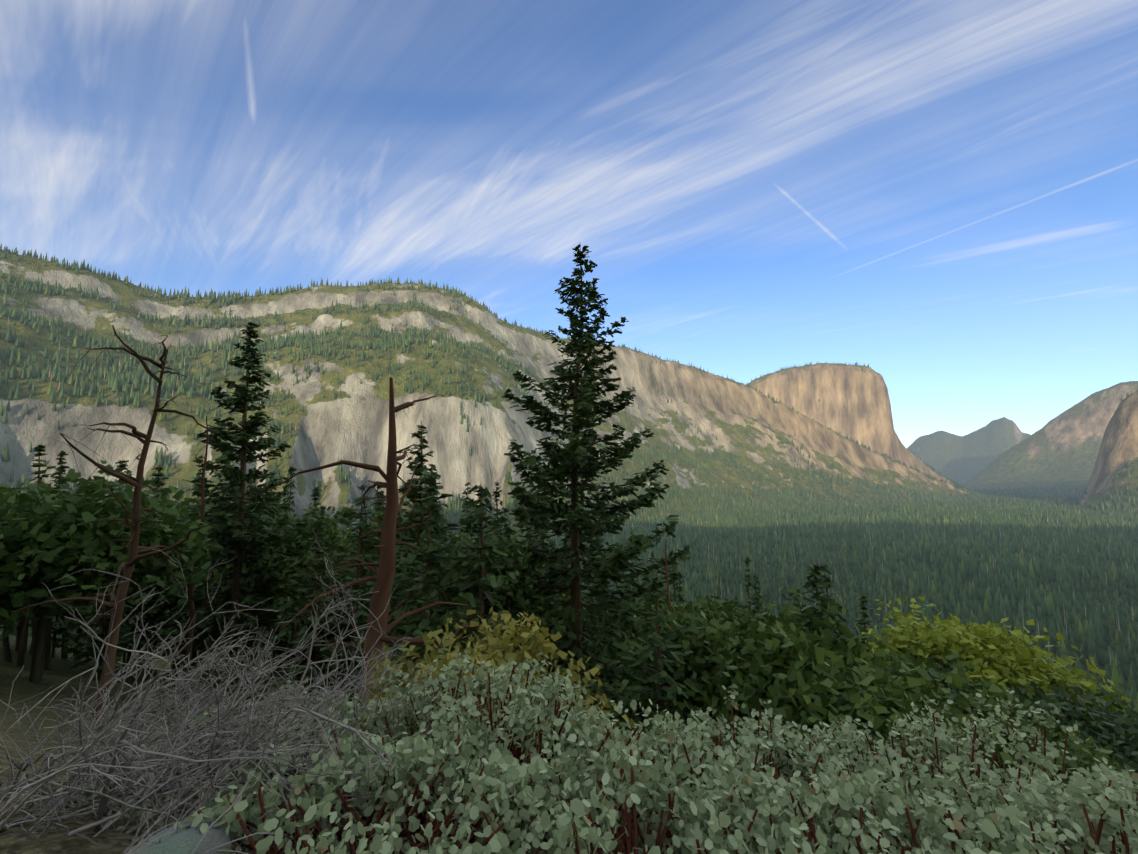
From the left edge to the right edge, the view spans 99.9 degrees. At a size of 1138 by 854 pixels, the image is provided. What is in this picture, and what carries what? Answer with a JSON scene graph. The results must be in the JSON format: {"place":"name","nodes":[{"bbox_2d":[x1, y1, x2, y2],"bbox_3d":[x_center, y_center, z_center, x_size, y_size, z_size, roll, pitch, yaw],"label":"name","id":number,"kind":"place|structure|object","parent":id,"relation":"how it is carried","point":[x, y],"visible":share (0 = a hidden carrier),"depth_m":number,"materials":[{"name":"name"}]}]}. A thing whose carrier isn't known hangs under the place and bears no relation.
{"place":"outdoors","nodes":[
{"label":"outdoors","id":0,"kind":"place"},
{"bbox_2d":[0,249,1137,853],"bbox_3d":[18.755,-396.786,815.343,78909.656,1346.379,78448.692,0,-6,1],"label":"mountain terrain","id":1,"kind":"structure","parent":0,"point":[1090,441],"depth_m":1762.80,"materials":[{"name":"stone"}]},
{"bbox_2d":[2,624,12,661],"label":"oak tree","id":2,"kind":"object","parent":1,"relation":"on","point":[6,650],"depth_m":39.85,"materials":[{"name":"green plant"}]},
{"bbox_2d":[0,616,20,640],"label":"fir tree","id":3,"kind":"object","parent":1,"relation":"on","point":[6,633],"visible":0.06,"depth_m":33.73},
{"bbox_2d":[0,483,53,508],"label":"oak tree","id":4,"kind":"object","parent":1,"relation":"on","point":[19,491],"visible":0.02,"depth_m":43.98,"materials":[{"name":"green plant"}]},
{"bbox_2d":[14,440,50,651],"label":"fir tree","id":5,"kind":"object","parent":1,"relation":"on","point":[38,449],"visible":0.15,"depth_m":79.15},
{"bbox_2d":[30,619,35,655],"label":"oak tree","id":6,"kind":"object","parent":1,"relation":"on","point":[33,631],"depth_m":50.91,"materials":[{"name":"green plant"}]},
{"bbox_2d":[30,468,67,634],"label":"fir tree","id":7,"kind":"object","parent":1,"relation":"on","point":[63,470],"visible":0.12,"depth_m":84.56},
{"bbox_2d":[29,448,71,649],"label":"fir tree","id":8,"kind":"object","parent":1,"relation":"on","point":[60,463],"visible":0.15,"depth_m":83.22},
{"bbox_2d":[0,481,101,602],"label":"oak tree","id":9,"kind":"object","parent":1,"relation":"on","point":[11,567],"visible":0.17,"depth_m":21.20,"materials":[{"name":"green plant"}]},
{"bbox_2d":[51,613,58,657],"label":"oak tree","id":10,"kind":"object","parent":1,"relation":"on","point":[53,646],"depth_m":74.79,"materials":[{"name":"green plant"}]},
{"bbox_2d":[16,593,94,666],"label":"oak tree","id":11,"kind":"object","parent":1,"relation":"on","point":[20,658],"visible":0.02,"depth_m":37.83,"materials":[{"name":"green plant"}]},
{"bbox_2d":[51,477,85,658],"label":"fir tree","id":12,"kind":"object","parent":1,"relation":"on","point":[61,645],"visible":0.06,"depth_m":75.48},
{"bbox_2d":[53,490,98,660],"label":"fir tree","id":13,"kind":"object","parent":1,"relation":"on","point":[63,618],"visible":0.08,"depth_m":66.31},
{"bbox_2d":[76,476,108,629],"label":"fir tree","id":14,"kind":"object","parent":1,"relation":"on","point":[83,480],"visible":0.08,"depth_m":73.99,"materials":[{"name":"green plant"}]},
{"bbox_2d":[44,574,157,669],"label":"oak tree","id":15,"kind":"object","parent":1,"relation":"on","point":[47,651],"depth_m":40.54,"materials":[{"name":"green plant"}]},
{"bbox_2d":[54,588,157,680],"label":"fir tree","id":16,"kind":"object","parent":1,"relation":"on","point":[101,632],"visible":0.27,"depth_m":32.46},
{"bbox_2d":[83,458,128,660],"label":"fir tree","id":17,"kind":"object","parent":1,"relation":"on","point":[122,466],"visible":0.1,"depth_m":64.83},
{"bbox_2d":[0,480,212,680],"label":"oak tree","id":18,"kind":"object","parent":1,"relation":"on","point":[8,617],"visible":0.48,"depth_m":23.99,"materials":[{"name":"green plant"}]},
{"bbox_2d":[0,460,222,682],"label":"oak tree","id":19,"kind":"object","parent":1,"relation":"on","point":[43,510],"visible":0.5,"depth_m":23.32,"materials":[{"name":"green plant"}]},
{"bbox_2d":[10,325,222,731],"bbox_3d":[-15.809,4.001,17.185,7.493,14.279,5.069,-4,-7,36],"label":"snag tree","id":20,"kind":"object","parent":1,"relation":"on","point":[135,549],"visible":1,"depth_m":17.10,"materials":[{"name":"brown wood"}]},
{"bbox_2d":[94,578,183,674],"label":"oak tree","id":21,"kind":"object","parent":1,"relation":"on","point":[129,653],"visible":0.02,"depth_m":46.98,"materials":[{"name":"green plant"}]},
{"bbox_2d":[121,461,173,667],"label":"fir tree","id":22,"kind":"object","parent":1,"relation":"on","point":[142,640],"visible":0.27,"depth_m":59.66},
{"bbox_2d":[97,536,216,669],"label":"oak tree","id":23,"kind":"object","parent":1,"relation":"on","point":[145,607],"depth_m":47.26,"materials":[{"name":"green plant"}]},
{"bbox_2d":[157,505,192,669],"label":"fir tree","id":24,"kind":"object","parent":1,"relation":"on","point":[173,667],"depth_m":73.41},
{"bbox_2d":[123,820,234,853],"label":"rock","id":25,"kind":"object","parent":1,"relation":"on","point":[187,839],"visible":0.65,"depth_m":2.02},
{"bbox_2d":[149,471,208,670],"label":"fir tree","id":26,"kind":"object","parent":1,"relation":"on","point":[198,506],"visible":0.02,"depth_m":68.38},
{"bbox_2d":[163,513,206,662],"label":"fir tree","id":27,"kind":"object","parent":1,"relation":"on","point":[199,638],"depth_m":61.22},
{"bbox_2d":[0,549,372,840],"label":"dead bush","id":28,"kind":"object","parent":1,"relation":"on","point":[81,731],"visible":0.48,"depth_m":3.27,"materials":[{"name":"grey wood"}]},
{"bbox_2d":[126,545,249,669],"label":"oak tree","id":29,"kind":"object","parent":1,"relation":"on","point":[172,602],"visible":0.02,"depth_m":47.47,"materials":[{"name":"green plant"}]},
{"bbox_2d":[180,416,216,698],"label":"dead tree","id":30,"kind":"object","parent":1,"relation":"on","point":[192,610],"visible":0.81,"depth_m":30.62,"materials":[{"name":"brown wood"}]},
{"bbox_2d":[148,506,249,688],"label":"fir tree","id":31,"kind":"object","parent":1,"relation":"on","point":[162,631],"visible":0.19,"depth_m":46.60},
{"bbox_2d":[0,527,412,853],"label":"dead bush","id":32,"kind":"object","parent":1,"relation":"on","point":[261,743],"visible":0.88,"depth_m":2.54,"materials":[{"name":"grey wood"}]},
{"bbox_2d":[208,492,254,669],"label":"fir tree","id":33,"kind":"object","parent":1,"relation":"on","point":[248,639],"visible":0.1,"depth_m":54.76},
{"bbox_2d":[158,319,306,699],"bbox_3d":[-26.045,6.261,38.214,9.993,30.604,8.707,3,-6,-27],"label":"fir tree","id":34,"kind":"object","parent":1,"relation":"on","point":[233,543],"visible":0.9,"depth_m":37.17,"materials":[{"name":"plant"}]},
{"bbox_2d":[213,501,261,680],"label":"fir tree","id":35,"kind":"object","parent":1,"relation":"on","point":[240,654],"visible":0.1,"depth_m":53.03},
{"bbox_2d":[209,479,266,674],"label":"fir tree","id":36,"kind":"object","parent":1,"relation":"on","point":[249,487],"visible":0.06,"depth_m":62.11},
{"bbox_2d":[57,678,435,853],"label":"manzanita bush","id":37,"kind":"object","parent":1,"relation":"on","point":[346,707],"visible":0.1,"depth_m":3.61,"materials":[{"name":"green plant"}]},
{"bbox_2d":[247,470,280,675],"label":"fir tree","id":38,"kind":"object","parent":1,"relation":"on","point":[273,493],"visible":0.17,"depth_m":61.20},
{"bbox_2d":[246,495,289,673],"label":"oak tree","id":39,"kind":"object","parent":1,"relation":"on","point":[285,516],"visible":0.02,"depth_m":66.24,"materials":[{"name":"green plant"}]},
{"bbox_2d":[198,504,357,688],"bbox_3d":[-24.558,16.887,44.795,12.579,19.011,13.906,0,-6,1],"label":"oak tree","id":40,"kind":"object","parent":1,"relation":"on","point":[279,591],"visible":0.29,"depth_m":42.81,"materials":[{"name":"green plant"}]},
{"bbox_2d":[266,475,290,669],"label":"fir tree","id":41,"kind":"object","parent":1,"relation":"on","point":[287,490],"visible":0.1,"depth_m":89.37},
{"bbox_2d":[271,464,297,671],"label":"fir tree","id":42,"kind":"object","parent":1,"relation":"on","point":[290,503],"visible":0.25,"depth_m":78.81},
{"bbox_2d":[240,549,351,681],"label":"oak tree","id":43,"kind":"object","parent":1,"relation":"on","point":[292,627],"visible":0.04,"depth_m":47.56,"materials":[{"name":"green plant"}]},
{"bbox_2d":[290,487,320,664],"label":"fir tree","id":44,"kind":"object","parent":1,"relation":"on","point":[316,492],"visible":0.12,"depth_m":74.61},
{"bbox_2d":[246,513,366,709],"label":"fir tree","id":45,"kind":"object","parent":1,"relation":"on","point":[291,612],"visible":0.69,"depth_m":32.68,"materials":[{"name":"plant"}]},
{"bbox_2d":[291,505,338,666],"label":"fir tree","id":46,"kind":"object","parent":1,"relation":"on","point":[317,658],"visible":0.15,"depth_m":68.02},
{"bbox_2d":[135,627,527,853],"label":"dead bush","id":47,"kind":"object","parent":1,"relation":"on","point":[376,710],"visible":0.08,"depth_m":3.77,"materials":[{"name":"grey wood"}]},
{"bbox_2d":[303,524,369,680],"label":"oak tree","id":48,"kind":"object","parent":1,"relation":"on","point":[305,651],"visible":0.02,"depth_m":56.42,"materials":[{"name":"green plant"}]},
{"bbox_2d":[296,484,379,708],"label":"fir tree","id":49,"kind":"object","parent":1,"relation":"on","point":[362,615],"visible":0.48,"depth_m":31.25,"materials":[{"name":"plant"}]},
{"bbox_2d":[329,505,359,658],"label":"oak tree","id":50,"kind":"object","parent":1,"relation":"on","point":[346,513],"visible":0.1,"depth_m":76.82,"materials":[{"name":"green plant"}]},
{"bbox_2d":[357,481,385,667],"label":"fir tree","id":51,"kind":"object","parent":1,"relation":"on","point":[380,503],"visible":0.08,"depth_m":83.10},
{"bbox_2d":[239,377,504,729],"bbox_3d":[-5.352,4.801,15.040,7.864,12.661,6.440,0,-6,1],"label":"snag tree","id":52,"kind":"object","parent":1,"relation":"on","point":[385,573],"visible":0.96,"depth_m":14.45,"materials":[{"name":"brown wood"}]},
{"bbox_2d":[299,522,444,658],"bbox_3d":[-14.743,15.330,37.647,13.428,15.631,12.164,0,-6,1],"label":"bush","id":53,"kind":"object","parent":1,"relation":"on","point":[364,549],"visible":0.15,"depth_m":36.71,"materials":[{"name":"green plant"}]},
{"bbox_2d":[352,511,416,561],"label":"oak tree","id":54,"kind":"object","parent":1,"relation":"on","point":[378,515],"visible":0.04,"depth_m":71.72,"materials":[{"name":"green plant"}]},
{"bbox_2d":[174,706,608,853],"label":"manzanita bush","id":55,"kind":"object","parent":1,"relation":"on","point":[237,816],"visible":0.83,"depth_m":2.42,"materials":[{"name":"green plant"}]},
{"bbox_2d":[351,421,473,687],"bbox_3d":[-9.129,9.183,27.587,7.081,19.124,7.330,0,-6,1],"label":"fir tree","id":56,"kind":"object","parent":1,"relation":"on","point":[414,489],"visible":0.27,"depth_m":27.42,"materials":[{"name":"plant"}]},
{"bbox_2d":[383,465,476,693],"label":"fir tree","id":57,"kind":"object","parent":1,"relation":"on","point":[425,626],"visible":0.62,"depth_m":20.70,"materials":[{"name":"plant"}]},
{"bbox_2d":[423,496,464,636],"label":"fir tree","id":58,"kind":"object","parent":1,"relation":"on","point":[446,607],"visible":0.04,"depth_m":41.51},
{"bbox_2d":[447,532,475,610],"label":"oak tree","id":59,"kind":"object","parent":1,"relation":"on","point":[464,537],"visible":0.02,"depth_m":70.23,"materials":[{"name":"green plant"}]},
{"bbox_2d":[454,482,478,637],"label":"fir tree","id":60,"kind":"object","parent":1,"relation":"on","point":[466,507],"visible":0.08,"depth_m":75.41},
{"bbox_2d":[394,483,553,685],"bbox_3d":[-4.558,9.031,20.640,7.568,13.138,7.644,0,-6,1],"label":"fir tree","id":61,"kind":"object","parent":1,"relation":"on","point":[490,559],"visible":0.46,"depth_m":20.90,"materials":[{"name":"plant"}]},
{"bbox_2d":[375,530,576,665],"bbox_3d":[-6.610,14.858,32.621,13.111,15.120,13.027,2,-6,-18],"label":"bush","id":62,"kind":"object","parent":1,"relation":"on","point":[547,619],"visible":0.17,"depth_m":31.61,"materials":[{"name":"green plant"}]},
{"bbox_2d":[275,649,689,853],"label":"manzanita bush","id":63,"kind":"object","parent":1,"relation":"on","point":[558,728],"visible":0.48,"depth_m":3.34,"materials":[{"name":"green plant"}]},
{"bbox_2d":[330,607,636,853],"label":"yellow shrub","id":64,"kind":"object","parent":1,"relation":"on","point":[492,655],"visible":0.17,"depth_m":7.78,"materials":[{"name":"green plant"}]},
{"bbox_2d":[489,481,505,541],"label":"fir tree","id":65,"kind":"object","parent":1,"relation":"on","point":[497,510],"visible":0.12,"depth_m":74.73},
{"bbox_2d":[500,508,510,527],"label":"fir tree","id":66,"kind":"object","parent":1,"relation":"on","point":[505,525],"visible":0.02,"depth_m":71.34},
{"bbox_2d":[503,526,530,675],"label":"fir tree","id":67,"kind":"object","parent":1,"relation":"on","point":[508,529],"visible":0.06,"depth_m":37.56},
{"bbox_2d":[499,509,553,677],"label":"fir tree","id":68,"kind":"object","parent":1,"relation":"on","point":[531,566],"visible":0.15,"depth_m":36.98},
{"bbox_2d":[539,528,546,569],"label":"fir tree","id":69,"kind":"object","parent":1,"relation":"on","point":[543,547],"visible":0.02,"depth_m":61.98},
{"bbox_2d":[526,575,595,660],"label":"bush","id":70,"kind":"object","parent":1,"relation":"on","point":[563,596],"depth_m":52.01,"materials":[{"name":"green plant"}]},
{"bbox_2d":[0,243,1137,564],"bbox_3d":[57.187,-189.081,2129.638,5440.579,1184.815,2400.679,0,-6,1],"label":"forest","id":71,"kind":"object","parent":1,"relation":"on","point":[1076,531],"visible":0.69,"depth_m":1702.91,"materials":[{"name":"plant"}]},
{"bbox_2d":[0,611,1137,724],"bbox_3d":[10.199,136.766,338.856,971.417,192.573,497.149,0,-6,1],"label":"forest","id":72,"kind":"object","parent":1,"relation":"on","point":[1116,679],"depth_m":172.21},
{"bbox_2d":[532,562,611,658],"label":"oak tree","id":73,"kind":"object","parent":1,"relation":"on","point":[582,600],"visible":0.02,"depth_m":56.11,"materials":[{"name":"green plant"}]},
{"bbox_2d":[546,595,597,668],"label":"oak tree","id":74,"kind":"object","parent":1,"relation":"on","point":[583,647],"visible":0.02,"depth_m":52.40,"materials":[{"name":"green plant"}]},
{"bbox_2d":[11,384,1137,698],"bbox_3d":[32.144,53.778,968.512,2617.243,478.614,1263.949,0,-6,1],"label":"forest","id":75,"kind":"object","parent":1,"relation":"on","point":[979,584],"visible":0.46,"depth_m":799.90,"materials":[{"name":"plant"}]},
{"bbox_2d":[478,244,692,717],"bbox_3d":[0.725,4.858,35.259,13.231,38.999,17.049,3,-6,-29],"label":"fir tree","id":76,"kind":"object","parent":1,"relation":"on","point":[612,562],"visible":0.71,"depth_m":34.35,"materials":[{"name":"plant"}]},
{"bbox_2d":[415,733,848,853],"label":"manzanita bush","id":77,"kind":"object","parent":1,"relation":"on","point":[609,841],"visible":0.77,"depth_m":2.32,"materials":[{"name":"green plant"}]},
{"bbox_2d":[588,607,687,701],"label":"bush","id":78,"kind":"object","parent":1,"relation":"on","point":[621,694],"depth_m":40.92,"materials":[{"name":"green plant"}]},
{"bbox_2d":[628,562,659,733],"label":"fir tree","id":79,"kind":"object","parent":1,"relation":"on","point":[644,575],"visible":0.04,"depth_m":49.79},
{"bbox_2d":[582,580,709,683],"bbox_3d":[7.459,22.079,43.789,12.532,15.816,10.656,0,-6,1],"label":"bush","id":80,"kind":"object","parent":1,"relation":"on","point":[649,606],"visible":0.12,"depth_m":42.33,"materials":[{"name":"green plant"}]},
{"bbox_2d":[644,553,664,609],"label":"fir tree","id":81,"kind":"object","parent":1,"relation":"on","point":[652,558],"visible":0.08,"depth_m":61.00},
{"bbox_2d":[597,571,713,781],"bbox_3d":[3.816,11.710,21.168,5.170,10.351,5.769,0,-6,1],"label":"fir tree","id":82,"kind":"object","parent":1,"relation":"on","point":[660,677],"visible":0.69,"depth_m":21.23,"materials":[{"name":"plant"}]},
{"bbox_2d":[659,538,678,729],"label":"snag tree","id":83,"kind":"object","parent":1,"relation":"on","point":[668,599],"visible":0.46,"depth_m":28.42,"materials":[{"name":"brown wood"}]},
{"bbox_2d":[669,559,683,725],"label":"fir tree","id":84,"kind":"object","parent":1,"relation":"on","point":[674,589],"visible":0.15,"depth_m":86.91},
{"bbox_2d":[677,572,685,725],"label":"fir tree","id":85,"kind":"object","parent":1,"relation":"on","point":[680,590],"visible":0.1,"depth_m":92.53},
{"bbox_2d":[681,602,754,742],"bbox_3d":[14.517,27.962,50.015,14.716,18.672,12.015,0,-6,1],"label":"bush","id":86,"kind":"object","parent":1,"relation":"on","point":[706,607],"depth_m":52.06,"materials":[{"name":"green plant"}]},
{"bbox_2d":[711,597,757,774],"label":"fir tree","id":87,"kind":"object","parent":1,"relation":"on","point":[729,600],"visible":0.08,"depth_m":33.66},
{"bbox_2d":[712,598,758,616],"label":"bush","id":88,"kind":"object","parent":1,"relation":"on","point":[739,608],"depth_m":60.47,"materials":[{"name":"green plant"}]},
{"bbox_2d":[595,586,891,771],"bbox_3d":[8.296,13.618,23.305,13.288,10.891,11.961,-3,-6,30],"label":"bush","id":89,"kind":"object","parent":1,"relation":"on","point":[795,636],"visible":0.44,"depth_m":22.70,"materials":[{"name":"green plant"}]},
{"bbox_2d":[565,684,928,853],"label":"manzanita bush","id":90,"kind":"object","parent":1,"relation":"on","point":[688,743],"visible":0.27,"depth_m":3.65,"materials":[{"name":"green plant"}]},
{"bbox_2d":[742,557,754,615],"label":"fir tree","id":91,"kind":"object","parent":1,"relation":"on","point":[749,579],"visible":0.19,"depth_m":82.56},
{"bbox_2d":[745,573,768,768],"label":"fir tree","id":92,"kind":"object","parent":1,"relation":"on","point":[758,605],"visible":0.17,"depth_m":52.38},
{"bbox_2d":[786,587,807,781],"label":"fir tree","id":93,"kind":"object","parent":1,"relation":"on","point":[794,604],"visible":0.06,"depth_m":70.98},
{"bbox_2d":[797,564,860,779],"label":"fir tree","id":94,"kind":"object","parent":1,"relation":"on","point":[816,572],"visible":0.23,"depth_m":23.80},
{"bbox_2d":[810,564,856,662],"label":"fir tree","id":95,"kind":"object","parent":1,"relation":"on","point":[824,568],"visible":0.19,"depth_m":28.91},
{"bbox_2d":[672,745,1043,853],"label":"manzanita bush","id":96,"kind":"object","parent":1,"relation":"on","point":[878,801],"visible":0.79,"depth_m":2.49,"materials":[{"name":"green plant"}]},
{"bbox_2d":[855,593,872,642],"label":"fir tree","id":97,"kind":"object","parent":1,"relation":"on","point":[862,599],"visible":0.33,"depth_m":68.69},
{"bbox_2d":[667,629,1061,817],"bbox_3d":[11.580,12.845,20.454,12.904,9.146,12.709,2,-6,-21],"label":"bush","id":98,"kind":"object","parent":1,"relation":"on","point":[834,694],"visible":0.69,"depth_m":18.31,"materials":[{"name":"green plant"}]},
{"bbox_2d":[641,349,1137,517],"bbox_3d":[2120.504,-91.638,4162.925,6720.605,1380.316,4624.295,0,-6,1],"label":"forest","id":99,"kind":"object","parent":1,"relation":"on","point":[1038,499],"visible":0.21,"depth_m":3215.05,"materials":[{"name":"plant"}]},
{"bbox_2d":[776,697,1135,853],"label":"manzanita bush","id":100,"kind":"object","parent":1,"relation":"on","point":[848,740],"visible":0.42,"depth_m":4.04,"materials":[{"name":"green plant"}]},
{"bbox_2d":[910,656,1032,828],"bbox_3d":[16.349,14.309,20.013,5.531,8.500,5.583,2,-6,-18],"label":"bush","id":101,"kind":"object","parent":1,"relation":"on","point":[935,673],"visible":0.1,"depth_m":20.76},
{"bbox_2d":[870,650,1096,820],"bbox_3d":[17.026,15.199,21.848,9.767,8.764,8.748,0,-6,1],"label":"bush","id":102,"kind":"object","parent":1,"relation":"on","point":[980,685],"visible":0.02,"depth_m":21.44,"materials":[{"name":"green plant"}]},
{"bbox_2d":[832,754,1137,853],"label":"manzanita bush","id":103,"kind":"object","parent":1,"relation":"on","point":[1014,825],"visible":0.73,"depth_m":2.77,"materials":[{"name":"green plant"}]},
{"bbox_2d":[846,596,1136,740],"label":"bush","id":104,"kind":"object","parent":1,"relation":"on","point":[989,652],"visible":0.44,"depth_m":44.53,"materials":[{"name":"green plant"}]},
{"bbox_2d":[925,690,1137,853],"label":"manzanita bush","id":105,"kind":"object","parent":1,"relation":"on","point":[999,727],"visible":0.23,"depth_m":4.92,"materials":[{"name":"green plant"}]},
{"bbox_2d":[993,678,1137,839],"bbox_3d":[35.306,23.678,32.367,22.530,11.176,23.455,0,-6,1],"label":"bush","id":106,"kind":"object","parent":1,"relation":"on","point":[1125,745],"visible":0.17,"depth_m":33.54,"materials":[{"name":"green plant"}]},
{"bbox_2d":[1048,697,1088,725],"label":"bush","id":107,"kind":"object","parent":1,"relation":"on","point":[1056,704],"visible":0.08,"depth_m":36.12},
{"bbox_2d":[1005,719,1137,835],"bbox_3d":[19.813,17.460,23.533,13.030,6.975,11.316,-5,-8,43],"label":"shrub","id":108,"kind":"object","parent":1,"relation":"on","point":[1087,751],"depth_m":22.09,"materials":[{"name":"green plant"}]},
{"bbox_2d":[1008,765,1137,853],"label":"manzanita bush","id":109,"kind":"object","parent":1,"relation":"on","point":[1100,779],"visible":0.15,"depth_m":3.41,"materials":[{"name":"green plant"}]},
{"bbox_2d":[0,0,1137,447],"label":"sky","id":110,"kind":"structure","parent":0,"point":[940,197],"materials":[{"name":"blue"}]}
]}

